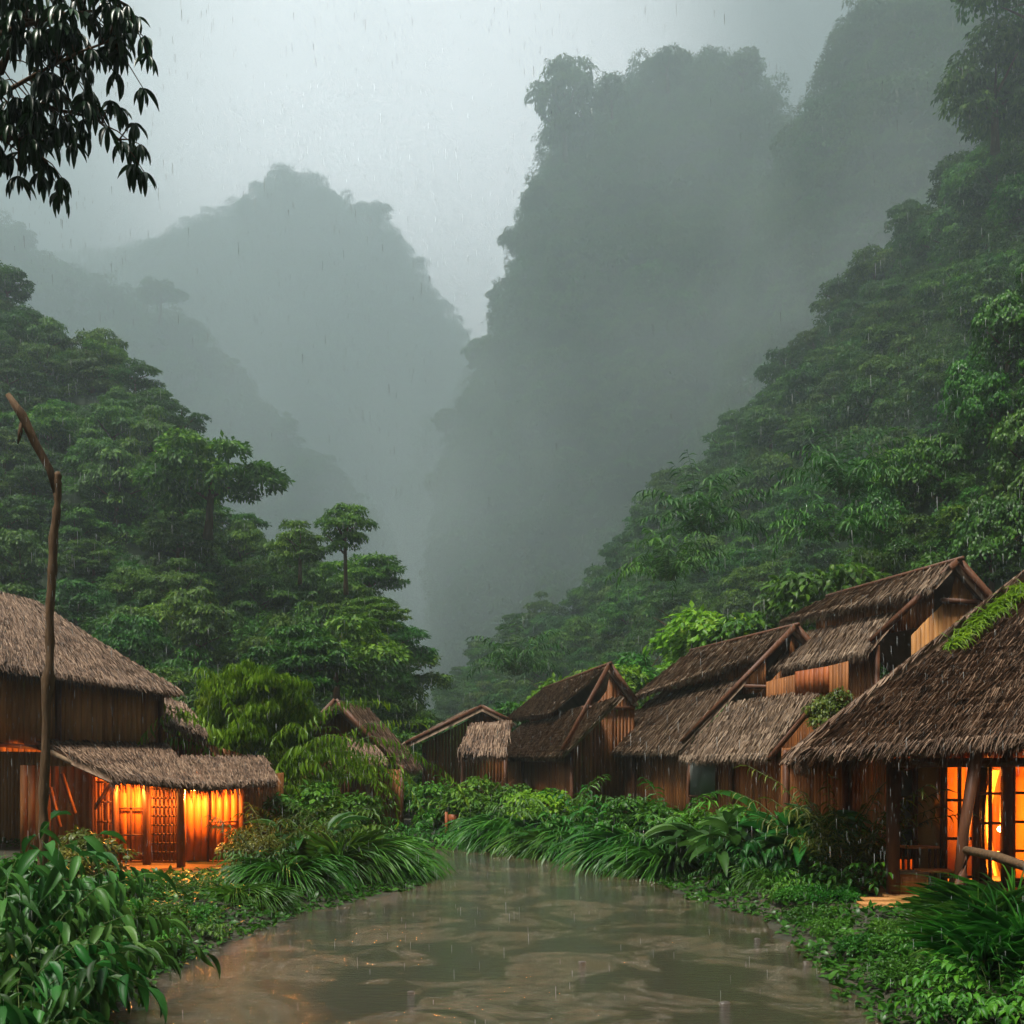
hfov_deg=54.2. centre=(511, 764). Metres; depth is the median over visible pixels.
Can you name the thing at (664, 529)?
jungle tree
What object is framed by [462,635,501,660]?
jungle tree
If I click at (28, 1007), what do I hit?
leaf plant
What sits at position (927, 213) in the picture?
jungle tree
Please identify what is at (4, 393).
jungle tree
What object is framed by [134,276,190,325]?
broadleaf tree
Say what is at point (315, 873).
sedge clump
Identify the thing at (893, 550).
shrub
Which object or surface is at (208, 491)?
broadleaf tree
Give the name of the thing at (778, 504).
jungle tree
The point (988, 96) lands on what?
broadleaf tree
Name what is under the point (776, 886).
leafy plant
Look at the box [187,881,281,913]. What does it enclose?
sedge clump
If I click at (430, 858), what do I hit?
sedge clump
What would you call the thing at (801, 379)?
jungle tree
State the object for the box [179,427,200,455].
jungle tree
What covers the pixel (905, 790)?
window
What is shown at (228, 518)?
jungle tree
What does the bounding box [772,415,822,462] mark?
jungle tree
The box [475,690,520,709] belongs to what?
jungle tree
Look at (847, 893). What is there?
creeper mound
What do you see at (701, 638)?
shrub
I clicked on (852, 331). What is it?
jungle tree
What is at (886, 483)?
vine covered tree
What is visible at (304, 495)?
ridge
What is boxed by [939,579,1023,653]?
creeping grass
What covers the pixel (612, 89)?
broadleaf tree
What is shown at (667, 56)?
broadleaf tree
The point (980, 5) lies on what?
broadleaf tree
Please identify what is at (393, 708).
jungle tree
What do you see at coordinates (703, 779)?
window
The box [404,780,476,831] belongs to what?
shrub
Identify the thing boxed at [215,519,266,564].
jungle tree
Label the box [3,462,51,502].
jungle tree
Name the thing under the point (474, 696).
jungle tree
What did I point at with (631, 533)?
jungle tree
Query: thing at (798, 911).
creeper mound
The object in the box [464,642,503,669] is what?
jungle tree
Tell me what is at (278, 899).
sedge clump
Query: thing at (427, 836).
leafy plant
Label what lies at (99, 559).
jungle tree
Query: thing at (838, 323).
jungle tree
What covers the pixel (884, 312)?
jungle tree
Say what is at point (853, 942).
creeper mound
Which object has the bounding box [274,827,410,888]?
grass clump
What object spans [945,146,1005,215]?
jungle tree
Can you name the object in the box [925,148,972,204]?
jungle tree
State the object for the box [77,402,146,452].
jungle tree
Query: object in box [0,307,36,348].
jungle tree
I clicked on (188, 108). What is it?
sky
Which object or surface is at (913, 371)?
jungle tree
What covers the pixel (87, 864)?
shrub
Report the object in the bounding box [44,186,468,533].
distant mountain
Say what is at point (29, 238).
broadleaf tree
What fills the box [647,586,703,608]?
jungle tree
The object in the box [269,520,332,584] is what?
broadleaf tree
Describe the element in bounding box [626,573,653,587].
jungle tree
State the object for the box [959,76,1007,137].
jungle tree
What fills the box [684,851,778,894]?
fern
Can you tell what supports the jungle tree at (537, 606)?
on the slope at (908, 422)
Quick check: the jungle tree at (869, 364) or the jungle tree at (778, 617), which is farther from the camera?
the jungle tree at (869, 364)
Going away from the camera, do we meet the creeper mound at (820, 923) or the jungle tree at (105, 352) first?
the creeper mound at (820, 923)
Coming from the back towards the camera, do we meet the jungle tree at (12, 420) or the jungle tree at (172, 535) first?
the jungle tree at (12, 420)
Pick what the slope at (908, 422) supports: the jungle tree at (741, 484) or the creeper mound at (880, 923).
the jungle tree at (741, 484)
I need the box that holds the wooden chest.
[900,870,928,893]
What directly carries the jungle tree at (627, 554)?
on the slope at (908, 422)
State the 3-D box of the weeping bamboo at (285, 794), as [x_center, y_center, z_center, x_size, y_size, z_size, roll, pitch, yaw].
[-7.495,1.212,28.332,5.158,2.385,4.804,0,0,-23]
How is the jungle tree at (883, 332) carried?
on the slope at (908, 422)
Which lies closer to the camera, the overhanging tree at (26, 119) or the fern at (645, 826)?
the overhanging tree at (26, 119)
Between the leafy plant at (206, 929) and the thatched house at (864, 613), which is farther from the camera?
the thatched house at (864, 613)
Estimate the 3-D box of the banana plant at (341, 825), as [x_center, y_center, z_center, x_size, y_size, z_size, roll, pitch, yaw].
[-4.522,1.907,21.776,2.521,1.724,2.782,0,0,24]
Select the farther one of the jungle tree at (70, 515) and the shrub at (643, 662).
the jungle tree at (70, 515)
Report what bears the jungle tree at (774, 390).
on the slope at (908, 422)
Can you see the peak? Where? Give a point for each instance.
(618, 497)
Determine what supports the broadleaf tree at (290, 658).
on the slope at (72, 498)
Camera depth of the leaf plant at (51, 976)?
9.22 m
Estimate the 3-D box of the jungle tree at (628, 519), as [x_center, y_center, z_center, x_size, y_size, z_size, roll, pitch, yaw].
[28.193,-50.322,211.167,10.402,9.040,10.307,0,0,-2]
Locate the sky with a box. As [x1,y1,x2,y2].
[0,0,894,345]
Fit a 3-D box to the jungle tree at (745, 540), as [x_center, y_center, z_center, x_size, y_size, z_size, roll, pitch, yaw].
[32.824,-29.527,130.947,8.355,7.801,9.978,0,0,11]
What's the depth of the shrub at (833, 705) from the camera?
24.33 m
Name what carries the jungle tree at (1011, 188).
on the slope at (908, 422)
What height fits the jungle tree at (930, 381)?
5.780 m
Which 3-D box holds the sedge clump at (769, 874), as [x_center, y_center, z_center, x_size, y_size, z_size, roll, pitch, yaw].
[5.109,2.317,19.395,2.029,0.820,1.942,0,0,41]
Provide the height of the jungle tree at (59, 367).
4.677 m
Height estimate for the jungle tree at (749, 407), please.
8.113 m
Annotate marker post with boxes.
[445,812,458,832]
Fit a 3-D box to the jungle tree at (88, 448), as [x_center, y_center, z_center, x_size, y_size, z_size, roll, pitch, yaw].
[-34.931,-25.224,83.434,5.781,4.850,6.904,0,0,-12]
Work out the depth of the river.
13.03 m
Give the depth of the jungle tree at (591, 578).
207.66 m
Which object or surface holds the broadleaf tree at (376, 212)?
on the distant mountain
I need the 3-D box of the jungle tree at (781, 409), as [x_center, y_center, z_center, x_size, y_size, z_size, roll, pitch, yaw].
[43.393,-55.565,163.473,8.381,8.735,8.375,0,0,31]
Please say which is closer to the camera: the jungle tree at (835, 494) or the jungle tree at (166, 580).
the jungle tree at (166, 580)
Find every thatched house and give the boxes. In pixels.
[0,591,283,874]
[295,698,423,830]
[402,705,516,820]
[498,661,639,821]
[592,622,810,824]
[678,556,991,867]
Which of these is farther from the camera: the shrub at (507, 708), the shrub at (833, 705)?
the shrub at (507, 708)
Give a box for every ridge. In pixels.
[0,241,398,613]
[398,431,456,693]
[729,0,1022,408]
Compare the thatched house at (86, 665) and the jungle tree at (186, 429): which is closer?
the thatched house at (86, 665)
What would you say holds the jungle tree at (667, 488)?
on the slope at (908, 422)
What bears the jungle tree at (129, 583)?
on the slope at (72, 498)
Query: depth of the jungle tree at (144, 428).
88.16 m
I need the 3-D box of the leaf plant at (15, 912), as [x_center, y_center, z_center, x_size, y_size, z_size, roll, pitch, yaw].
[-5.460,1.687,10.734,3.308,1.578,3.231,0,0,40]
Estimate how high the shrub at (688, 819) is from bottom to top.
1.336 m
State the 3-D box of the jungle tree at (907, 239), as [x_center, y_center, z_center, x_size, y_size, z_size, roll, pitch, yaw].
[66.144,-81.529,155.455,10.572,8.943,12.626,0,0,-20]
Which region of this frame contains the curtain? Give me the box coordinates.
[985,768,999,876]
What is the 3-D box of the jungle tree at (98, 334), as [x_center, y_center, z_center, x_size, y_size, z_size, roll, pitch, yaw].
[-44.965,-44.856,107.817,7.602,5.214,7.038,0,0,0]
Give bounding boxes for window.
[688,760,717,798]
[900,768,911,858]
[946,767,971,878]
[978,767,1000,881]
[1013,767,1023,880]
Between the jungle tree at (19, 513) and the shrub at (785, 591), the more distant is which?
the jungle tree at (19, 513)
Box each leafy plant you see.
[1,859,146,941]
[67,860,182,897]
[86,907,189,967]
[105,945,160,1006]
[168,905,243,940]
[386,808,459,847]
[535,784,653,840]
[740,868,807,904]
[790,840,910,898]
[882,967,1011,1023]
[885,931,1023,1023]
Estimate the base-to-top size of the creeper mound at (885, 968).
0.329 m
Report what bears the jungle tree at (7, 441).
on the slope at (72, 498)
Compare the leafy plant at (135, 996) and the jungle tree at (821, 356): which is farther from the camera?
the jungle tree at (821, 356)
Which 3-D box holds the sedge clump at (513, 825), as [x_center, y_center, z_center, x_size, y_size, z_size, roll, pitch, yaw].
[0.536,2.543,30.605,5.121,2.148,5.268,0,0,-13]
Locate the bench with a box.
[914,868,953,881]
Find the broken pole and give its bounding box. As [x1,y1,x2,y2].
[6,393,61,867]
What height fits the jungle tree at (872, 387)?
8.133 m
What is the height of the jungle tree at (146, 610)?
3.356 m
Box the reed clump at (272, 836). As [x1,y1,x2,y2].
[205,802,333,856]
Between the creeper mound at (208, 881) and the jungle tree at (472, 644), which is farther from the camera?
the jungle tree at (472, 644)
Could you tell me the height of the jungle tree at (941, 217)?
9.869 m
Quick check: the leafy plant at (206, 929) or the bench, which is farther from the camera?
the bench
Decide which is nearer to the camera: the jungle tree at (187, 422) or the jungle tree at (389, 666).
the jungle tree at (389, 666)
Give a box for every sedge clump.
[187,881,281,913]
[211,852,363,904]
[213,883,315,914]
[242,844,386,889]
[278,832,451,888]
[340,837,456,879]
[381,856,453,883]
[432,814,557,853]
[448,812,599,856]
[479,828,600,861]
[509,821,635,864]
[545,825,694,876]
[560,842,619,872]
[592,841,716,882]
[722,863,823,896]
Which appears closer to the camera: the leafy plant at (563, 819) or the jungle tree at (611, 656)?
the leafy plant at (563, 819)
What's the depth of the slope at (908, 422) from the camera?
127.45 m
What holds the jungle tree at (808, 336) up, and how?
on the slope at (908, 422)
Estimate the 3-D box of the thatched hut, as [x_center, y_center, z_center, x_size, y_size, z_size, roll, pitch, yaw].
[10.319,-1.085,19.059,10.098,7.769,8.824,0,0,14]
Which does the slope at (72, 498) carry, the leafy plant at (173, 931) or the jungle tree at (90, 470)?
the jungle tree at (90, 470)
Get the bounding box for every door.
[96,781,111,841]
[118,784,142,861]
[207,792,238,861]
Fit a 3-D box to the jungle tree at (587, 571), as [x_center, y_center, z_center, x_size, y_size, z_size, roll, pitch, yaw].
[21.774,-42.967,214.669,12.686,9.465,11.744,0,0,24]
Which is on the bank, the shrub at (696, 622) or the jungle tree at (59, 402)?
the shrub at (696, 622)
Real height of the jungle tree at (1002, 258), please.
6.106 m
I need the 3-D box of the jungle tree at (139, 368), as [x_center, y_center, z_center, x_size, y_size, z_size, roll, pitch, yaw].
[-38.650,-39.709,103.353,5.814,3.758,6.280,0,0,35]
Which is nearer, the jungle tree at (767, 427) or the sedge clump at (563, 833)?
the sedge clump at (563, 833)
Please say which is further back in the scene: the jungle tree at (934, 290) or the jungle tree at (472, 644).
the jungle tree at (472, 644)
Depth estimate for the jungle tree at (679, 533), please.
162.18 m
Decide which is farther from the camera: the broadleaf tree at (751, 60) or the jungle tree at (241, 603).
the broadleaf tree at (751, 60)
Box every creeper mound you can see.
[112,897,146,914]
[126,882,180,900]
[131,902,187,926]
[139,933,195,957]
[158,880,215,898]
[175,902,221,926]
[188,877,239,885]
[773,884,824,904]
[779,904,836,925]
[801,916,859,936]
[805,882,868,904]
[830,929,906,959]
[853,954,931,990]
[859,928,926,958]
[867,917,906,936]
[907,952,953,984]
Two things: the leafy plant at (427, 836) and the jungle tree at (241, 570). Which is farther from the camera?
the jungle tree at (241, 570)
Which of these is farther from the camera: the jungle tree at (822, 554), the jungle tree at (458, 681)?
the jungle tree at (458, 681)
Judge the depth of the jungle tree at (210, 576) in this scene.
75.08 m
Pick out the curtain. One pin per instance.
(995, 869)
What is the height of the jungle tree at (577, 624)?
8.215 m
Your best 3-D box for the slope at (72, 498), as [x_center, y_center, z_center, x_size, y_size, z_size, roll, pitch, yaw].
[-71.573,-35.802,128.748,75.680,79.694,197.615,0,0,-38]
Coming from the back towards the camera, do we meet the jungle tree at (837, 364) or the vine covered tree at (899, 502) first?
the jungle tree at (837, 364)
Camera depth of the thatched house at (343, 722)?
35.30 m
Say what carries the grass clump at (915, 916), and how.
on the ground at (9, 851)
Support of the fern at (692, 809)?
on the ground at (9, 851)
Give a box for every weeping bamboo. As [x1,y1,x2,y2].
[97,658,469,828]
[164,692,363,825]
[216,778,324,838]
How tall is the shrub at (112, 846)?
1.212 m
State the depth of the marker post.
32.97 m
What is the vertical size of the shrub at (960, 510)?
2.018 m
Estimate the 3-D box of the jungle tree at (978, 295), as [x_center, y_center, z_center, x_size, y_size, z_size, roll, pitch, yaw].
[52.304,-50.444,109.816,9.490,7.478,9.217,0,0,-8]
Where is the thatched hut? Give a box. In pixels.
[777,570,1023,907]
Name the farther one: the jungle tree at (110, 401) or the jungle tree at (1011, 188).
the jungle tree at (1011, 188)
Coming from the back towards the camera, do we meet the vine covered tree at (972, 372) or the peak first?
the peak
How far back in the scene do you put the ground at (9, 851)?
16.12 m
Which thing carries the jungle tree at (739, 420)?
on the slope at (908, 422)
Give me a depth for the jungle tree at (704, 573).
135.40 m
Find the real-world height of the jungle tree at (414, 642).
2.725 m
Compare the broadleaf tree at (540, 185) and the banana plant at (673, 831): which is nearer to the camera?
the banana plant at (673, 831)
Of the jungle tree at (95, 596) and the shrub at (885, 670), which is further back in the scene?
the jungle tree at (95, 596)
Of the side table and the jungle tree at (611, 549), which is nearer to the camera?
the side table
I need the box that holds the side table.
[900,845,939,886]
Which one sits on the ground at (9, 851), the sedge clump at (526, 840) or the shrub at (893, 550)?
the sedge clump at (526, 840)
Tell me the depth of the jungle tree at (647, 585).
150.12 m
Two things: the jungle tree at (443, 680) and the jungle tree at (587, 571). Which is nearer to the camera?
the jungle tree at (443, 680)
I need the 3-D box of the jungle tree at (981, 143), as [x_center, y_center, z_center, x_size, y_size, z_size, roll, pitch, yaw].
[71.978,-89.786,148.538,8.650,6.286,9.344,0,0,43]
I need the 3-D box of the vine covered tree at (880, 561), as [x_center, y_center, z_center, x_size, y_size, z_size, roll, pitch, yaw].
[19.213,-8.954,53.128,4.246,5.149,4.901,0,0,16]
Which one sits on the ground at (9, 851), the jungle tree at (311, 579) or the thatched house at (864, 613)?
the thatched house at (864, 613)
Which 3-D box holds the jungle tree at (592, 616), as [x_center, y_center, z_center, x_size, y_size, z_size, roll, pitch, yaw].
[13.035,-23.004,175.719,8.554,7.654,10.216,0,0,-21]
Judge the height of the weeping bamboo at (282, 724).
5.860 m
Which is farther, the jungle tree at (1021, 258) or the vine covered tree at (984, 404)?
the jungle tree at (1021, 258)
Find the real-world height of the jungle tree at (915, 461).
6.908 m
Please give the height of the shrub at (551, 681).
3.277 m
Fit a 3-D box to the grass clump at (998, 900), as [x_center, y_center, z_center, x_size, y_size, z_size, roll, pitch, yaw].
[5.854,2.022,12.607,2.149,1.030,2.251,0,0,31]
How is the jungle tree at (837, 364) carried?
on the slope at (908, 422)
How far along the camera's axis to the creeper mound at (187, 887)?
17.19 m
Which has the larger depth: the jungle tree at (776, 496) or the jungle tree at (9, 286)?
the jungle tree at (776, 496)
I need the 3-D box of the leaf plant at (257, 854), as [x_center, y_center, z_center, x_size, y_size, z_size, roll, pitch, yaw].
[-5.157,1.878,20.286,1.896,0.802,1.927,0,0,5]
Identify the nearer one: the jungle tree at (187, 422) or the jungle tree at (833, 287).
the jungle tree at (187, 422)
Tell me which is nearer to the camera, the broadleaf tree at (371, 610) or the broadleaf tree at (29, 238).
the broadleaf tree at (371, 610)
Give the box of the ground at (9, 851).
[0,790,1023,1023]
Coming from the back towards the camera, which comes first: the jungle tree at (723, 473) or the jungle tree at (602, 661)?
the jungle tree at (723, 473)
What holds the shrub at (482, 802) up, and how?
on the ground at (9, 851)
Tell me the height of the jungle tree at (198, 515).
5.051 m
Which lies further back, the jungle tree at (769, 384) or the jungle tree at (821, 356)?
the jungle tree at (769, 384)
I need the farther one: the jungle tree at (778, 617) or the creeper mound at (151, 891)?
the jungle tree at (778, 617)
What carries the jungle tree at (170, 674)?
on the slope at (72, 498)
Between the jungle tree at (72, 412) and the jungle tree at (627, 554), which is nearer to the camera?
the jungle tree at (72, 412)
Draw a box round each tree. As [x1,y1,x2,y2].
[0,0,158,218]
[0,264,35,308]
[0,300,26,325]
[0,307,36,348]
[0,330,20,357]
[0,357,47,385]
[0,382,17,411]
[0,402,86,449]
[0,404,14,426]
[0,428,34,478]
[0,468,8,495]
[0,493,46,530]
[0,527,60,596]
[0,581,70,617]
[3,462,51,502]
[4,221,38,248]
[13,343,77,388]
[18,308,43,327]
[24,316,70,352]
[35,578,117,633]
[40,398,85,420]
[49,506,114,550]
[58,538,127,582]
[59,328,128,360]
[59,350,118,392]
[61,434,124,489]
[62,338,130,365]
[62,410,85,447]
[71,446,153,523]
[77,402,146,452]
[89,385,138,413]
[91,613,174,669]
[98,397,148,440]
[99,601,172,634]
[100,565,158,605]
[109,357,166,393]
[116,405,182,467]
[129,426,295,539]
[130,387,180,413]
[132,557,219,610]
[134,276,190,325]
[134,517,228,571]
[146,399,211,433]
[147,586,245,671]
[149,666,200,693]
[154,484,227,531]
[175,687,291,712]
[177,561,229,601]
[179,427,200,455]
[207,628,261,650]
[209,563,246,593]
[213,504,271,542]
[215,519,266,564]
[218,357,246,385]
[219,562,280,606]
[220,635,276,666]
[227,573,299,627]
[233,195,257,220]
[239,622,353,693]
[254,518,320,578]
[256,662,307,699]
[264,612,413,701]
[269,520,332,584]
[272,411,298,440]
[276,564,376,613]
[278,552,337,574]
[302,580,375,634]
[307,187,333,208]
[312,502,379,594]
[319,551,410,596]
[334,595,413,644]
[340,633,395,669]
[344,199,393,240]
[347,686,404,721]
[357,724,431,758]
[379,621,438,676]
[380,230,402,254]
[387,627,419,646]
[396,708,447,742]
[397,653,452,690]
[406,703,441,728]
[430,408,458,438]
[430,674,468,697]
[431,686,467,713]
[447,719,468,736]
[449,665,468,676]
[453,666,473,679]
[460,337,485,369]
[461,680,496,709]
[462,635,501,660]
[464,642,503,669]
[465,615,570,681]
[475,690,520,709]
[483,282,505,308]
[491,671,531,702]
[494,613,530,645]
[496,225,520,249]
[500,636,528,655]
[501,655,522,679]
[518,178,564,211]
[520,591,557,623]
[522,628,570,658]
[523,52,609,170]
[548,615,622,655]
[559,586,590,615]
[559,612,602,630]
[577,566,611,609]
[582,548,613,577]
[590,555,632,591]
[590,652,615,667]
[592,73,632,118]
[592,582,630,623]
[596,592,650,644]
[599,534,631,570]
[601,650,652,665]
[605,524,734,598]
[616,539,652,576]
[621,506,658,543]
[622,516,634,534]
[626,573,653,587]
[628,492,664,520]
[629,507,672,535]
[633,450,771,553]
[634,578,681,597]
[636,519,684,561]
[643,44,693,93]
[645,466,703,489]
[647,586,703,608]
[648,556,678,580]
[650,484,683,508]
[655,615,720,658]
[659,484,698,524]
[671,588,722,616]
[673,478,713,496]
[675,534,723,559]
[676,463,722,491]
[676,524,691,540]
[683,551,727,583]
[686,496,727,547]
[687,466,747,505]
[699,424,742,468]
[706,546,770,586]
[713,408,740,435]
[713,472,776,517]
[714,45,767,93]
[717,559,789,605]
[721,598,779,620]
[730,506,786,556]
[735,409,755,448]
[736,409,795,454]
[737,398,766,426]
[748,452,803,507]
[752,399,800,427]
[753,345,806,385]
[754,375,786,419]
[756,610,781,621]
[760,470,802,521]
[762,379,787,392]
[765,472,831,521]
[768,483,838,538]
[771,361,823,411]
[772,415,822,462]
[784,538,847,576]
[787,324,829,351]
[802,344,850,369]
[805,399,866,445]
[806,370,854,411]
[807,273,860,313]
[813,350,870,382]
[822,457,881,517]
[822,558,852,583]
[824,298,863,338]
[831,377,904,442]
[839,324,869,342]
[841,548,905,588]
[842,243,894,286]
[854,300,907,335]
[854,311,928,355]
[854,487,915,547]
[857,354,907,397]
[858,279,895,318]
[865,276,912,308]
[866,445,930,510]
[867,428,930,466]
[883,198,935,240]
[891,209,953,269]
[892,432,974,502]
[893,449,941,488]
[899,206,942,256]
[899,352,947,400]
[907,267,952,308]
[909,356,957,398]
[912,259,989,308]
[916,204,977,269]
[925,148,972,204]
[930,14,1023,154]
[934,355,997,431]
[938,161,968,207]
[944,262,1023,338]
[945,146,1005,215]
[947,158,1021,217]
[947,249,1023,293]
[947,495,1023,592]
[950,0,1023,56]
[952,369,1020,448]
[954,213,1010,259]
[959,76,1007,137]
[964,134,1009,165]
[964,457,1023,537]
[968,289,1023,379]
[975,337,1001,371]
[985,173,1023,230]
[987,405,1023,495]
[1006,254,1023,290]
[1011,358,1023,404]
[1013,261,1023,295]
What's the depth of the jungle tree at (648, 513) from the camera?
181.90 m
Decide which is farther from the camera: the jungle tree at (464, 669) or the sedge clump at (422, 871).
the jungle tree at (464, 669)
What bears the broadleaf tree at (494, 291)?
on the peak
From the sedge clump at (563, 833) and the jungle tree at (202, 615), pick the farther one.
the jungle tree at (202, 615)
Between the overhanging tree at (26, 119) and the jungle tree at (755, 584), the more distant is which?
the jungle tree at (755, 584)
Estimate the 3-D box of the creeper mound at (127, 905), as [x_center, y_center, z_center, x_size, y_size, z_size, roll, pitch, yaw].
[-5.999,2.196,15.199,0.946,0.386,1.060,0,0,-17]
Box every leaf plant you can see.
[0,810,176,947]
[0,854,192,991]
[0,914,220,1020]
[0,920,167,1023]
[0,945,147,1023]
[2,930,124,975]
[19,1000,124,1023]
[44,973,119,1021]
[212,837,301,872]
[696,836,824,876]
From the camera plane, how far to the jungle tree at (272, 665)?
61.09 m
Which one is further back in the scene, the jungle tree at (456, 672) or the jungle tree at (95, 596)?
the jungle tree at (456, 672)
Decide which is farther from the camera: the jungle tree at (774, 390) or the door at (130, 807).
the jungle tree at (774, 390)
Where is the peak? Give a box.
[439,75,774,674]
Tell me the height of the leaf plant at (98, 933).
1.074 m
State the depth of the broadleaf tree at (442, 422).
688.33 m
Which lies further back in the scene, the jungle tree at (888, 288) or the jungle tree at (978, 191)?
the jungle tree at (888, 288)
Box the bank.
[592,327,1023,809]
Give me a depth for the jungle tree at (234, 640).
69.11 m
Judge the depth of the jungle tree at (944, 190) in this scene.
155.04 m
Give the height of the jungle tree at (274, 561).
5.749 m
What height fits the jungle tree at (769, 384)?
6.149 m
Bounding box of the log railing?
[955,846,1023,885]
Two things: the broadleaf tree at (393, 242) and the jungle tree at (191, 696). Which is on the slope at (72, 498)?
the jungle tree at (191, 696)
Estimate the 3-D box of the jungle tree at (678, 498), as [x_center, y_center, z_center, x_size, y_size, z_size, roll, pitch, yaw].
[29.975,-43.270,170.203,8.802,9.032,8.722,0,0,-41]
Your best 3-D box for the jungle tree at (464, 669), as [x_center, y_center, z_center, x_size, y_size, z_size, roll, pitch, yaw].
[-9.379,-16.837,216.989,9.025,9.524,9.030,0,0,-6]
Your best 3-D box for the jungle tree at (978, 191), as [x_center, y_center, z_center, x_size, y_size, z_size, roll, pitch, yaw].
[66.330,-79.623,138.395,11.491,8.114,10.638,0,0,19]
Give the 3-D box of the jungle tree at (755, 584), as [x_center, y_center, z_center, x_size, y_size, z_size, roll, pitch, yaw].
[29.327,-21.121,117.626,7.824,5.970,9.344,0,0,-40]
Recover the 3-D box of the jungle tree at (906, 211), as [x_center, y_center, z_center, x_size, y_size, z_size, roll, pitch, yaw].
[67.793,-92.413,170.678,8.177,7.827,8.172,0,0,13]
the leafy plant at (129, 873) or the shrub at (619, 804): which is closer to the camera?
the leafy plant at (129, 873)
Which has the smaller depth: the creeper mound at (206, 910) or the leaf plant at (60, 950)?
the leaf plant at (60, 950)
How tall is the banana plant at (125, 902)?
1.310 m
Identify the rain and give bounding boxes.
[0,0,1022,1023]
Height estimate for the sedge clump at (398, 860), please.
1.771 m
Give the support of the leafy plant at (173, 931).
on the ground at (9, 851)
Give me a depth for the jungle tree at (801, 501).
115.60 m
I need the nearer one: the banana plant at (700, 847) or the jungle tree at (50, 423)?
the banana plant at (700, 847)
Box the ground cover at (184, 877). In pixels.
[0,824,1023,1023]
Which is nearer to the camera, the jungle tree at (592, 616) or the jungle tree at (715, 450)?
the jungle tree at (592, 616)
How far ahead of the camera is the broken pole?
13.95 m
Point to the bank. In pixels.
(927, 509)
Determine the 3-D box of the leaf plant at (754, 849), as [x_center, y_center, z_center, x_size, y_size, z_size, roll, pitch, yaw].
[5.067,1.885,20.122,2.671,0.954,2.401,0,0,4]
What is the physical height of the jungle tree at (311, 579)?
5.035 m
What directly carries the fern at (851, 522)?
on the bank
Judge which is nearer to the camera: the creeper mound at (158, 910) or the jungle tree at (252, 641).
the creeper mound at (158, 910)
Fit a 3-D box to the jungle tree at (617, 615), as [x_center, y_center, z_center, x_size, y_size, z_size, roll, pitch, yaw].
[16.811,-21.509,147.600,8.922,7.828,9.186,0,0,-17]
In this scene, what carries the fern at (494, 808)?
on the ground at (9, 851)
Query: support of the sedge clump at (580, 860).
on the ground at (9, 851)
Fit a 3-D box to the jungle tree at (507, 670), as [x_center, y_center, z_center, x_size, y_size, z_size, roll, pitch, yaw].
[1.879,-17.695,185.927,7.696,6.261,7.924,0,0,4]
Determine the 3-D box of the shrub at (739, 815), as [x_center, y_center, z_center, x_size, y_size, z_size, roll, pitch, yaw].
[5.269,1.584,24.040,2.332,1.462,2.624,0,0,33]
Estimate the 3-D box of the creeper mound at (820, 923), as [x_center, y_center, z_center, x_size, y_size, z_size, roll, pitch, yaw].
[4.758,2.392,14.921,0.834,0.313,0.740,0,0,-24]
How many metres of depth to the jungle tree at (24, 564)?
71.29 m
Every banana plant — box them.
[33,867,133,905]
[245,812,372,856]
[640,807,773,871]
[672,820,799,876]
[689,811,828,859]
[712,791,870,865]
[742,810,872,879]
[750,803,900,869]
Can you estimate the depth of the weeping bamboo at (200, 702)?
30.81 m
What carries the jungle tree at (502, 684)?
on the slope at (908, 422)
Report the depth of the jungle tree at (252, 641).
63.87 m
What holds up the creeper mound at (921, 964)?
on the ground at (9, 851)
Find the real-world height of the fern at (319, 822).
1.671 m
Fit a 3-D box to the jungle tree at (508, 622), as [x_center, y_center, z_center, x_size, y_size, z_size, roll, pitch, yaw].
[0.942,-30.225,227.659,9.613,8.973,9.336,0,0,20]
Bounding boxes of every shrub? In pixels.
[0,850,67,886]
[36,825,139,880]
[48,842,111,887]
[214,827,276,863]
[238,777,372,840]
[304,790,392,841]
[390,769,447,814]
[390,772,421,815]
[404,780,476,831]
[430,789,481,825]
[438,774,537,823]
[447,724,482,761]
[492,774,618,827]
[494,700,528,731]
[502,788,585,819]
[522,672,599,723]
[564,662,652,708]
[601,794,679,836]
[602,649,675,707]
[642,600,748,672]
[650,806,714,833]
[670,613,763,655]
[694,802,756,860]
[701,592,833,643]
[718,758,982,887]
[752,562,891,667]
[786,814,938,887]
[800,686,853,729]
[828,564,869,587]
[873,534,934,572]
[880,663,889,674]
[900,546,979,572]
[930,503,980,541]
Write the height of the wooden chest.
0.400 m
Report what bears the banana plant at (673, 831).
on the ground at (9, 851)
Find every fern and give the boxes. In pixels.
[231,802,376,845]
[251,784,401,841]
[407,775,522,846]
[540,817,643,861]
[610,777,722,843]
[612,809,764,869]
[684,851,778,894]
[761,852,852,886]
[765,427,916,506]
[767,482,904,564]
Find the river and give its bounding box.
[109,839,882,1023]
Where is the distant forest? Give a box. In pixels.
[0,0,1023,813]
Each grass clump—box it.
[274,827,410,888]
[873,886,1015,931]
[877,906,1023,998]
[882,885,1023,921]
[882,910,1008,959]
[884,873,1023,922]
[908,889,1023,982]
[919,864,1023,902]
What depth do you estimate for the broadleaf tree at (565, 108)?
634.39 m
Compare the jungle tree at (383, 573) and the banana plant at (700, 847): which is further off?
the jungle tree at (383, 573)
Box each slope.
[0,309,402,781]
[446,128,1023,730]
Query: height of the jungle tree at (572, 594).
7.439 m

